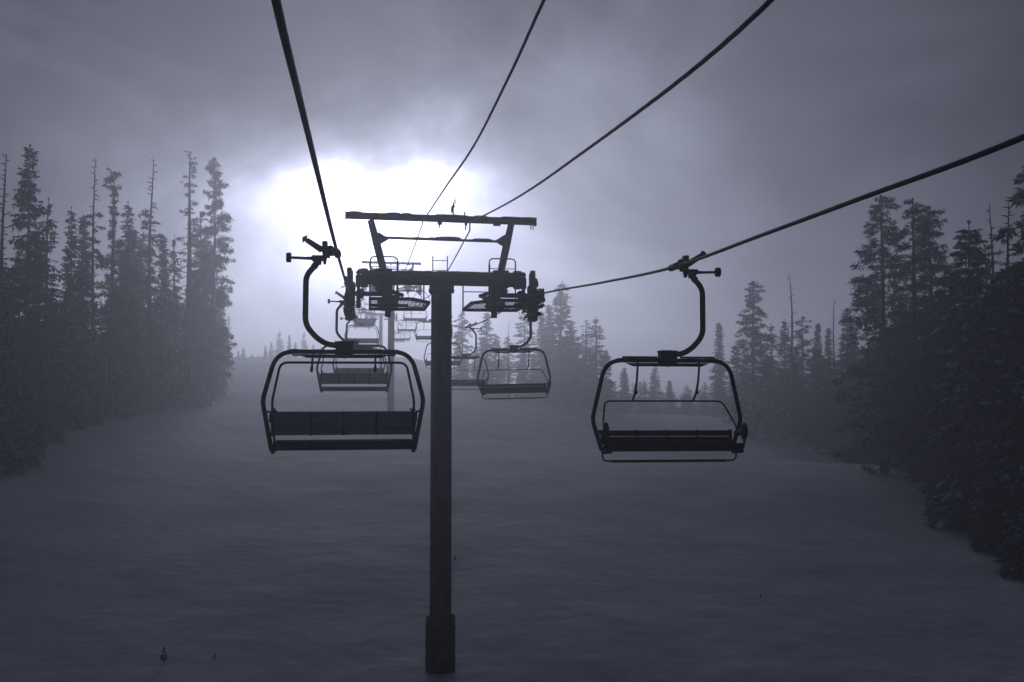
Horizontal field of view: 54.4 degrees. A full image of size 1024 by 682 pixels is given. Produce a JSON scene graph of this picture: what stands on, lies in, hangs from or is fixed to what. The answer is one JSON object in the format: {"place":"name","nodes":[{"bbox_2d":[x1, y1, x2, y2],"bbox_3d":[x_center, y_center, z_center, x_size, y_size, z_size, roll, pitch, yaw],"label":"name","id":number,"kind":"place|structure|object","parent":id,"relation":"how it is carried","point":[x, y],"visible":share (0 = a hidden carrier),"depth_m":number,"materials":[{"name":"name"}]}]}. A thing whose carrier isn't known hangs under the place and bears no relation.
{"place":"outdoors","nodes":[
{"label":"outdoors","id":0,"kind":"place"},
{"bbox_2d":[0,356,1023,681],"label":"snow ground","id":1,"kind":"structure","parent":0,"point":[192,540],"depth_m":36.30,"materials":[{"name":"white snow"}]},
{"bbox_2d":[0,153,21,413],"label":"dead topped tree","id":2,"kind":"object","parent":1,"relation":"on","point":[2,239],"visible":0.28,"depth_m":49.21,"materials":[{"name":"green plant"}]},
{"bbox_2d":[0,276,30,477],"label":"conifer tree","id":3,"kind":"object","parent":1,"relation":"on","point":[8,451],"visible":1,"depth_m":45.60,"materials":[{"name":"green plant"}]},
{"bbox_2d":[11,236,30,341],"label":"conifer tree","id":4,"kind":"object","parent":1,"relation":"on","point":[16,257],"visible":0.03,"depth_m":64.54,"materials":[{"name":"green plant"}]},
{"bbox_2d":[2,359,46,468],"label":"conifer tree","id":5,"kind":"object","parent":1,"relation":"on","point":[26,429],"visible":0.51,"depth_m":47.72,"materials":[{"name":"green plant"}]},
{"bbox_2d":[3,144,52,446],"bbox_3d":[-25.656,-2.224,52.428,2.498,16.593,2.564,1,-3,-12],"label":"conifer tree","id":6,"kind":"object","parent":1,"relation":"on","point":[27,344],"visible":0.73,"depth_m":52.49,"materials":[{"name":"green plant"}]},
{"bbox_2d":[30,197,76,432],"bbox_3d":[-26.747,-1.333,57.508,3.254,14.072,2.957,2,-3,-39],"label":"conifer tree","id":7,"kind":"object","parent":1,"relation":"on","point":[53,330],"visible":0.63,"depth_m":57.36,"materials":[{"name":"green plant"}]},
{"bbox_2d":[46,407,66,443],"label":"conifer tree","id":8,"kind":"object","parent":1,"relation":"on","point":[56,436],"visible":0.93,"depth_m":54.35,"materials":[{"name":"green plant"}]},
{"bbox_2d":[54,274,86,398],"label":"conifer tree","id":9,"kind":"object","parent":1,"relation":"on","point":[68,281],"visible":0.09,"depth_m":66.24,"materials":[{"name":"green plant"}]},
{"bbox_2d":[53,294,89,422],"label":"conifer tree","id":10,"kind":"object","parent":1,"relation":"on","point":[71,348],"visible":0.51,"depth_m":63.52,"materials":[{"name":"green plant"}]},
{"bbox_2d":[54,207,90,389],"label":"conifer tree","id":11,"kind":"object","parent":1,"relation":"on","point":[72,246],"visible":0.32,"depth_m":66.76,"materials":[{"name":"green plant"}]},
{"bbox_2d":[75,269,90,398],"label":"conifer tree","id":12,"kind":"object","parent":1,"relation":"on","point":[82,299],"visible":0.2,"depth_m":72.60,"materials":[{"name":"green plant"}]},
{"bbox_2d":[74,216,96,386],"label":"conifer tree","id":13,"kind":"object","parent":1,"relation":"on","point":[82,230],"visible":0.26,"depth_m":73.65,"materials":[{"name":"green plant"}]},
{"bbox_2d":[77,157,113,406],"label":"sparse conifer","id":14,"kind":"object","parent":1,"relation":"on","point":[89,255],"visible":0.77,"depth_m":67.85,"materials":[{"name":"green plant"}]},
{"bbox_2d":[94,167,127,416],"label":"broom topped conifer","id":15,"kind":"object","parent":1,"relation":"on","point":[110,347],"visible":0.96,"depth_m":69.94,"materials":[{"name":"green plant"}]},
{"bbox_2d":[98,319,130,415],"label":"conifer tree","id":16,"kind":"object","parent":1,"relation":"on","point":[118,396],"visible":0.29,"depth_m":71.64,"materials":[{"name":"green plant"}]},
{"bbox_2d":[98,245,142,409],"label":"conifer tree","id":17,"kind":"object","parent":1,"relation":"on","point":[124,313],"visible":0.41,"depth_m":76.17,"materials":[{"name":"green plant"}]},
{"bbox_2d":[104,201,147,407],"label":"conifer tree","id":18,"kind":"object","parent":1,"relation":"on","point":[128,236],"visible":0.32,"depth_m":77.98,"materials":[{"name":"green plant"}]},
{"bbox_2d":[115,226,152,401],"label":"conifer tree","id":19,"kind":"object","parent":1,"relation":"on","point":[139,267],"visible":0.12,"depth_m":88.99,"materials":[{"name":"green plant"}]},
{"bbox_2d":[131,232,157,394],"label":"conifer tree","id":20,"kind":"object","parent":1,"relation":"on","point":[143,247],"visible":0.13,"depth_m":90.66,"materials":[{"name":"green plant"}]},
{"bbox_2d":[130,158,171,409],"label":"sparse conifer","id":21,"kind":"object","parent":1,"relation":"on","point":[149,253],"visible":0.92,"depth_m":77.56,"materials":[{"name":"green plant"}]},
{"bbox_2d":[141,286,167,406],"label":"conifer tree","id":22,"kind":"object","parent":1,"relation":"on","point":[157,338],"visible":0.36,"depth_m":81.16,"materials":[{"name":"green plant"}]},
{"bbox_2d":[145,353,169,406],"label":"conifer tree","id":23,"kind":"object","parent":1,"relation":"on","point":[157,367],"visible":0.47,"depth_m":80.67,"materials":[{"name":"green plant"}]},
{"bbox_2d":[143,234,176,404],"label":"conifer tree","id":24,"kind":"object","parent":1,"relation":"on","point":[163,290],"visible":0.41,"depth_m":84.14,"materials":[{"name":"green plant"}]},
{"bbox_2d":[157,321,181,406],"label":"conifer tree","id":25,"kind":"object","parent":1,"relation":"on","point":[170,371],"visible":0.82,"depth_m":82.71,"materials":[{"name":"green plant"}]},
{"bbox_2d":[163,235,182,378],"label":"conifer tree","id":26,"kind":"object","parent":1,"relation":"on","point":[174,305],"visible":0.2,"depth_m":88.63,"materials":[{"name":"green plant"}]},
{"bbox_2d":[170,317,197,406],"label":"conifer tree","id":27,"kind":"object","parent":1,"relation":"on","point":[181,354],"visible":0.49,"depth_m":83.56,"materials":[{"name":"green plant"}]},
{"bbox_2d":[166,150,208,405],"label":"thin conifer","id":28,"kind":"object","parent":1,"relation":"on","point":[187,358],"visible":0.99,"depth_m":83.12,"materials":[{"name":"green plant"}]},
{"bbox_2d":[175,212,222,397],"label":"conifer tree","id":29,"kind":"object","parent":1,"relation":"on","point":[197,287],"visible":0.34,"depth_m":88.53,"materials":[{"name":"green plant"}]},
{"bbox_2d":[184,240,227,399],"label":"conifer tree","id":30,"kind":"object","parent":1,"relation":"on","point":[215,366],"visible":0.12,"depth_m":93.84,"materials":[{"name":"green plant"}]},
{"bbox_2d":[180,157,237,406],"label":"conifer tree","id":31,"kind":"object","parent":1,"relation":"on","point":[216,331],"visible":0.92,"depth_m":85.20,"materials":[{"name":"green plant"}]},
{"bbox_2d":[215,291,234,393],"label":"conifer tree","id":32,"kind":"object","parent":1,"relation":"on","point":[223,381],"visible":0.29,"depth_m":99.39,"materials":[{"name":"green plant"}]},
{"bbox_2d":[365,303,397,367],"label":"lift tower","id":33,"kind":"structure","parent":1,"relation":"on","point":[380,315],"depth_m":155.67,"materials":[{"name":"metal"}]},
{"bbox_2d":[361,259,421,410],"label":"lift tower","id":34,"kind":"structure","parent":1,"relation":"on","point":[390,399],"depth_m":84.23,"materials":[{"name":"metal"}]},
{"bbox_2d":[341,199,544,673],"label":"lift tower","id":35,"kind":"structure","parent":1,"relation":"on","point":[440,626],"depth_m":25.72,"materials":[{"name":"metal"}]},
{"bbox_2d":[271,0,365,317],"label":"haul rope","id":36,"kind":"object","parent":35,"relation":"attached to","point":[282,28],"visible":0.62,"depth_m":6.18,"materials":[{"name":"metal"}]},
{"bbox_2d":[261,235,424,453],"bbox_3d":[-2.306,0.052,13.708,2.202,2.968,0.688,0,-3,-8],"label":"chairlift chair","id":37,"kind":"object","parent":36,"relation":"hanging from","point":[311,423],"visible":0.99,"depth_m":13.50,"materials":[{"name":"paint"}]},
{"bbox_2d":[316,291,391,392],"bbox_3d":[-4.618,0.032,29.204,2.202,2.968,0.688,0,-3,-9],"label":"chairlift chair","id":38,"kind":"object","parent":36,"relation":"hanging from","point":[352,378],"visible":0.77,"depth_m":28.99,"materials":[{"name":"paint"}]},
{"bbox_2d":[332,316,384,372],"bbox_3d":[-6.481,0.239,42.172,2.202,2.968,0.688,0,-3,-8],"label":"chairlift chair","id":39,"kind":"object","parent":36,"relation":"hanging from","point":[357,370],"visible":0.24,"depth_m":41.95,"materials":[{"name":"paint"}]},
{"bbox_2d":[344,301,379,347],"bbox_3d":[-9.405,-1.072,62.537,2.202,2.968,0.688,0,-3,-7],"label":"chairlift chair","id":40,"kind":"object","parent":36,"relation":"hanging from","point":[367,340],"visible":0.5,"depth_m":62.34,"materials":[{"name":"paint"}]},
{"bbox_2d":[380,0,545,296],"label":"communication cable","id":41,"kind":"object","parent":35,"relation":"attached to","point":[512,68],"visible":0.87,"depth_m":10.75,"materials":[{"name":"metal"}]},
{"bbox_2d":[399,0,774,298],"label":"communication cable","id":42,"kind":"object","parent":35,"relation":"attached to","point":[744,25],"visible":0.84,"depth_m":9.04,"materials":[{"name":"metal"}]},
{"bbox_2d":[394,134,1023,327],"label":"haul rope","id":43,"kind":"object","parent":35,"relation":"attached to","point":[990,150],"visible":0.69,"depth_m":9.11,"materials":[{"name":"metal"}]},
{"bbox_2d":[403,292,426,322],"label":"chairlift chair","id":44,"kind":"object","parent":43,"relation":"hanging from","point":[413,319],"visible":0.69,"depth_m":90.77,"materials":[{"name":"paint"}]},
{"bbox_2d":[424,316,461,368],"bbox_3d":[-3.937,0.055,56.922,2.218,3.025,0.720,0,-2,-10],"label":"chairlift chair","id":45,"kind":"object","parent":43,"relation":"hanging from","point":[427,363],"visible":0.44,"depth_m":56.89,"materials":[{"name":"paint"}]},
{"bbox_2d":[452,322,488,389],"bbox_3d":[-2.097,0.643,44.019,2.219,3.025,0.720,0,-2,-7],"label":"chairlift chair","id":46,"kind":"object","parent":43,"relation":"hanging from","point":[464,382],"visible":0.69,"depth_m":44.15,"materials":[{"name":"paint"}]},
{"bbox_2d":[477,303,550,399],"bbox_3d":[0.071,0.186,29.179,2.219,3.025,0.720,-1,-2,-9],"label":"chairlift chair","id":47,"kind":"object","parent":43,"relation":"hanging from","point":[485,389],"visible":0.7,"depth_m":29.23,"materials":[{"name":"paint"}]},
{"bbox_2d":[591,251,747,462],"bbox_3d":[2.240,0.200,14.072,2.219,3.025,0.720,1,-3,-7],"label":"chairlift chair","id":48,"kind":"object","parent":43,"relation":"hanging from","point":[703,440],"visible":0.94,"depth_m":14.14,"materials":[{"name":"paint"}]},
{"bbox_2d":[452,312,475,379],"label":"conifer tree","id":49,"kind":"object","parent":1,"relation":"on","point":[458,336],"visible":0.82,"depth_m":127.58,"materials":[{"name":"green plant"}]},
{"bbox_2d":[472,338,493,386],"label":"conifer tree","id":50,"kind":"object","parent":1,"relation":"on","point":[483,365],"visible":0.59,"depth_m":126.87,"materials":[{"name":"green plant"}]},
{"bbox_2d":[472,313,502,383],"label":"conifer tree","id":51,"kind":"object","parent":1,"relation":"on","point":[488,345],"visible":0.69,"depth_m":127.88,"materials":[{"name":"green plant"}]},
{"bbox_2d":[489,336,507,383],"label":"conifer tree","id":52,"kind":"object","parent":1,"relation":"on","point":[502,371],"visible":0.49,"depth_m":130.67,"materials":[{"name":"green plant"}]},
{"bbox_2d":[501,336,517,383],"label":"conifer tree","id":53,"kind":"object","parent":1,"relation":"on","point":[506,361],"visible":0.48,"depth_m":136.62,"materials":[{"name":"green plant"}]},
{"bbox_2d":[509,313,537,394],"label":"conifer tree","id":54,"kind":"object","parent":1,"relation":"on","point":[525,355],"visible":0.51,"depth_m":129.73,"materials":[{"name":"green plant"}]},
{"bbox_2d":[514,355,535,396],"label":"conifer tree","id":55,"kind":"object","parent":1,"relation":"on","point":[523,375],"visible":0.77,"depth_m":124.37,"materials":[{"name":"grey plant"}]},
{"bbox_2d":[527,356,540,396],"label":"conifer tree","id":56,"kind":"object","parent":1,"relation":"on","point":[531,366],"visible":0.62,"depth_m":132.87,"materials":[{"name":"green plant"}]},
{"bbox_2d":[529,311,551,399],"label":"conifer tree","id":57,"kind":"object","parent":1,"relation":"on","point":[542,366],"visible":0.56,"depth_m":133.58,"materials":[{"name":"green plant"}]},
{"bbox_2d":[539,304,556,400],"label":"conifer tree","id":58,"kind":"object","parent":1,"relation":"on","point":[549,312],"visible":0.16,"depth_m":137.77,"materials":[{"name":"green plant"}]},
{"bbox_2d":[535,281,583,404],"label":"conifer tree","id":59,"kind":"object","parent":1,"relation":"on","point":[562,342],"visible":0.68,"depth_m":129.16,"materials":[{"name":"green plant"}]},
{"bbox_2d":[549,349,572,405],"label":"conifer tree","id":60,"kind":"object","parent":1,"relation":"on","point":[558,378],"visible":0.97,"depth_m":124.24,"materials":[{"name":"green plant"}]},
{"bbox_2d":[558,320,583,405],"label":"conifer tree","id":61,"kind":"object","parent":1,"relation":"on","point":[570,326],"visible":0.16,"depth_m":131.56,"materials":[{"name":"green plant"}]},
{"bbox_2d":[567,354,583,406],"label":"conifer tree","id":62,"kind":"object","parent":1,"relation":"on","point":[575,400],"visible":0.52,"depth_m":129.19,"materials":[{"name":"grey plant"}]},
{"bbox_2d":[572,320,597,408],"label":"thin conifer","id":63,"kind":"object","parent":1,"relation":"on","point":[586,390],"visible":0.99,"depth_m":125.52,"materials":[{"name":"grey plant"}]},
{"bbox_2d":[572,316,617,410],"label":"conifer tree","id":64,"kind":"object","parent":1,"relation":"on","point":[596,361],"visible":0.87,"depth_m":125.35,"materials":[{"name":"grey plant"}]},
{"bbox_2d":[598,349,618,411],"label":"conifer tree","id":65,"kind":"object","parent":1,"relation":"on","point":[611,382],"visible":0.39,"depth_m":127.59,"materials":[{"name":"grey plant"}]},
{"bbox_2d":[614,368,635,412],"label":"conifer tree","id":66,"kind":"object","parent":1,"relation":"on","point":[625,394],"visible":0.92,"depth_m":139.55,"materials":[{"name":"grey plant"}]},
{"bbox_2d":[635,383,653,413],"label":"conifer tree","id":67,"kind":"object","parent":1,"relation":"on","point":[644,408],"visible":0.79,"depth_m":141.49,"materials":[{"name":"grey plant"}]},
{"bbox_2d":[645,366,665,414],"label":"conifer tree","id":68,"kind":"object","parent":1,"relation":"on","point":[656,409],"visible":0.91,"depth_m":141.45,"materials":[{"name":"grey plant"}]},
{"bbox_2d":[663,381,677,414],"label":"conifer tree","id":69,"kind":"object","parent":1,"relation":"on","point":[669,408],"visible":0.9,"depth_m":141.71,"materials":[{"name":"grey plant"}]},
{"bbox_2d":[680,385,693,414],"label":"conifer tree","id":70,"kind":"object","parent":1,"relation":"on","point":[685,410],"visible":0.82,"depth_m":137.68,"materials":[{"name":"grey plant"}]},
{"bbox_2d":[699,383,711,415],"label":"conifer tree","id":71,"kind":"object","parent":1,"relation":"on","point":[704,409],"visible":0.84,"depth_m":133.75,"materials":[{"name":"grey plant"}]},
{"bbox_2d":[707,322,728,417],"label":"conifer tree","id":72,"kind":"object","parent":1,"relation":"on","point":[718,389],"visible":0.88,"depth_m":121.49,"materials":[{"name":"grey plant"}]},
{"bbox_2d":[721,343,742,424],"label":"conifer tree","id":73,"kind":"object","parent":1,"relation":"on","point":[737,354],"visible":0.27,"depth_m":108.87,"materials":[{"name":"grey plant"}]},
{"bbox_2d":[733,365,760,435],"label":"conifer tree","id":74,"kind":"object","parent":1,"relation":"on","point":[746,391],"visible":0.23,"depth_m":98.44,"materials":[{"name":"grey plant"}]},
{"bbox_2d":[723,280,791,439],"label":"conifer tree","id":75,"kind":"object","parent":1,"relation":"on","point":[755,420],"visible":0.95,"depth_m":96.29,"materials":[{"name":"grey plant"}]},
{"bbox_2d":[758,323,787,427],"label":"conifer tree","id":76,"kind":"object","parent":1,"relation":"on","point":[773,367],"visible":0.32,"depth_m":103.55,"materials":[{"name":"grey plant"}]},
{"bbox_2d":[773,319,793,428],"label":"conifer tree","id":77,"kind":"object","parent":1,"relation":"on","point":[785,338],"visible":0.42,"depth_m":103.63,"materials":[{"name":"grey plant"}]},
{"bbox_2d":[784,273,797,436],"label":"dead tree","id":78,"kind":"object","parent":1,"relation":"on","point":[791,399],"visible":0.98,"depth_m":98.32,"materials":[{"name":"brown wood"}]},
{"bbox_2d":[778,346,809,436],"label":"conifer tree","id":79,"kind":"object","parent":1,"relation":"on","point":[798,392],"visible":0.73,"depth_m":98.86,"materials":[{"name":"grey plant"}]},
{"bbox_2d":[786,316,813,396],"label":"conifer tree","id":80,"kind":"object","parent":1,"relation":"on","point":[799,332],"visible":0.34,"depth_m":103.61,"materials":[{"name":"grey plant"}]},
{"bbox_2d":[796,346,828,442],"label":"conifer tree","id":81,"kind":"object","parent":1,"relation":"on","point":[803,419],"visible":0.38,"depth_m":93.86,"materials":[{"name":"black plant"}]},
{"bbox_2d":[797,347,835,444],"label":"conifer tree","id":82,"kind":"object","parent":1,"relation":"on","point":[813,399],"visible":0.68,"depth_m":92.73,"materials":[{"name":"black plant"}]},
{"bbox_2d":[812,324,826,408],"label":"conifer tree","id":83,"kind":"object","parent":1,"relation":"on","point":[817,335],"visible":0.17,"depth_m":109.72,"materials":[{"name":"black plant"}]},
{"bbox_2d":[822,328,833,395],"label":"conifer tree","id":84,"kind":"object","parent":1,"relation":"on","point":[827,336],"visible":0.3,"depth_m":109.73,"materials":[{"name":"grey plant"}]},
{"bbox_2d":[813,347,846,454],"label":"conifer tree","id":85,"kind":"object","parent":1,"relation":"on","point":[825,414],"visible":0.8,"depth_m":86.56,"materials":[{"name":"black plant"}]},
{"bbox_2d":[826,340,860,460],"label":"conifer tree","id":86,"kind":"object","parent":1,"relation":"on","point":[843,413],"visible":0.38,"depth_m":82.63,"materials":[{"name":"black plant"}]},
{"bbox_2d":[827,311,860,444],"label":"conifer tree","id":87,"kind":"object","parent":1,"relation":"on","point":[840,364],"visible":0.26,"depth_m":91.89,"materials":[{"name":"black plant"}]},
{"bbox_2d":[840,345,873,463],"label":"conifer tree","id":88,"kind":"object","parent":1,"relation":"on","point":[846,406],"visible":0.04,"depth_m":80.32,"materials":[{"name":"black plant"}]},
{"bbox_2d":[841,346,874,464],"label":"conifer tree","id":89,"kind":"object","parent":1,"relation":"on","point":[863,460],"visible":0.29,"depth_m":77.69,"materials":[{"name":"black plant"}]},
{"bbox_2d":[830,194,927,474],"bbox_3d":[21.275,-0.091,56.629,6.576,16.670,5.828,-1,-3,17],"label":"conifer tree","id":90,"kind":"object","parent":1,"relation":"on","point":[884,441],"visible":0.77,"depth_m":56.42,"materials":[{"name":"green plant"}]},
{"bbox_2d":[875,310,911,468],"bbox_3d":[23.367,2.977,59.754,3.194,10.030,3.168,0,-3,-7],"label":"conifer tree","id":91,"kind":"object","parent":1,"relation":"on","point":[902,321],"visible":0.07,"depth_m":59.57,"materials":[{"name":"black plant"}]},
{"bbox_2d":[871,198,945,481],"bbox_3d":[21.532,0.063,53.663,4.575,15.921,3.990,2,-3,-43],"label":"conifer tree","id":92,"kind":"object","parent":1,"relation":"on","point":[915,349],"visible":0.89,"depth_m":53.56,"materials":[{"name":"green plant"}]},
{"bbox_2d":[889,206,976,463],"bbox_3d":[24.138,0.090,57.632,4.733,15.991,5.228,1,-3,-11],"label":"conifer tree","id":93,"kind":"object","parent":1,"relation":"on","point":[937,252],"visible":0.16,"depth_m":57.21,"materials":[{"name":"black plant"}]},
{"bbox_2d":[913,269,978,455],"bbox_3d":[22.650,2.082,51.821,3.930,11.813,3.428,0,-3,-6],"label":"conifer tree","id":94,"kind":"object","parent":1,"relation":"on","point":[925,359],"visible":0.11,"depth_m":52.00,"materials":[{"name":"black plant"}]},
{"bbox_2d":[906,220,1015,531],"bbox_3d":[20.044,1.748,43.644,4.851,14.266,5.151,2,-3,-39],"label":"conifer tree","id":95,"kind":"object","parent":1,"relation":"on","point":[946,411],"visible":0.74,"depth_m":43.49,"materials":[{"name":"green plant"}]},
{"bbox_2d":[963,244,1005,370],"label":"conifer tree","id":96,"kind":"object","parent":1,"relation":"on","point":[986,273],"visible":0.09,"depth_m":56.89,"materials":[{"name":"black plant"}]},
{"bbox_2d":[948,276,1022,526],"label":"conifer tree","id":97,"kind":"object","parent":1,"relation":"on","point":[986,386],"visible":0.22,"depth_m":42.77,"materials":[{"name":"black plant"}]},
{"bbox_2d":[961,391,1023,555],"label":"conifer tree","id":98,"kind":"object","parent":1,"relation":"on","point":[981,539],"visible":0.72,"depth_m":39.14,"materials":[{"name":"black plant"}]},
{"bbox_2d":[985,203,999,383],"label":"dead tree","id":99,"kind":"object","parent":1,"relation":"on","point":[992,257],"visible":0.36,"depth_m":48.64,"materials":[{"name":"black plant"}]},
{"bbox_2d":[964,166,1023,544],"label":"conifer tree","id":100,"kind":"object","parent":1,"relation":"on","point":[1009,293],"visible":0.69,"depth_m":38.79,"materials":[{"name":"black plant"}]},
{"bbox_2d":[977,321,1023,558],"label":"conifer tree","id":101,"kind":"object","parent":1,"relation":"on","point":[1006,476],"visible":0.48,"depth_m":38.68,"materials":[{"name":"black plant"}]},
{"bbox_2d":[984,203,1023,390],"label":"sparse conifer","id":102,"kind":"object","parent":1,"relation":"on","point":[1007,258],"visible":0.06,"depth_m":43.95,"materials":[{"name":"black plant"}]},
{"bbox_2d":[990,478,1023,579],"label":"conifer tree","id":103,"kind":"object","parent":1,"relation":"on","point":[1013,535],"visible":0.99,"depth_m":35.30,"materials":[{"name":"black plant"}]},
{"bbox_2d":[0,0,1023,397],"label":"sky","id":104,"kind":"structure","parent":0,"point":[815,106],"materials":[{"name":"grey"}]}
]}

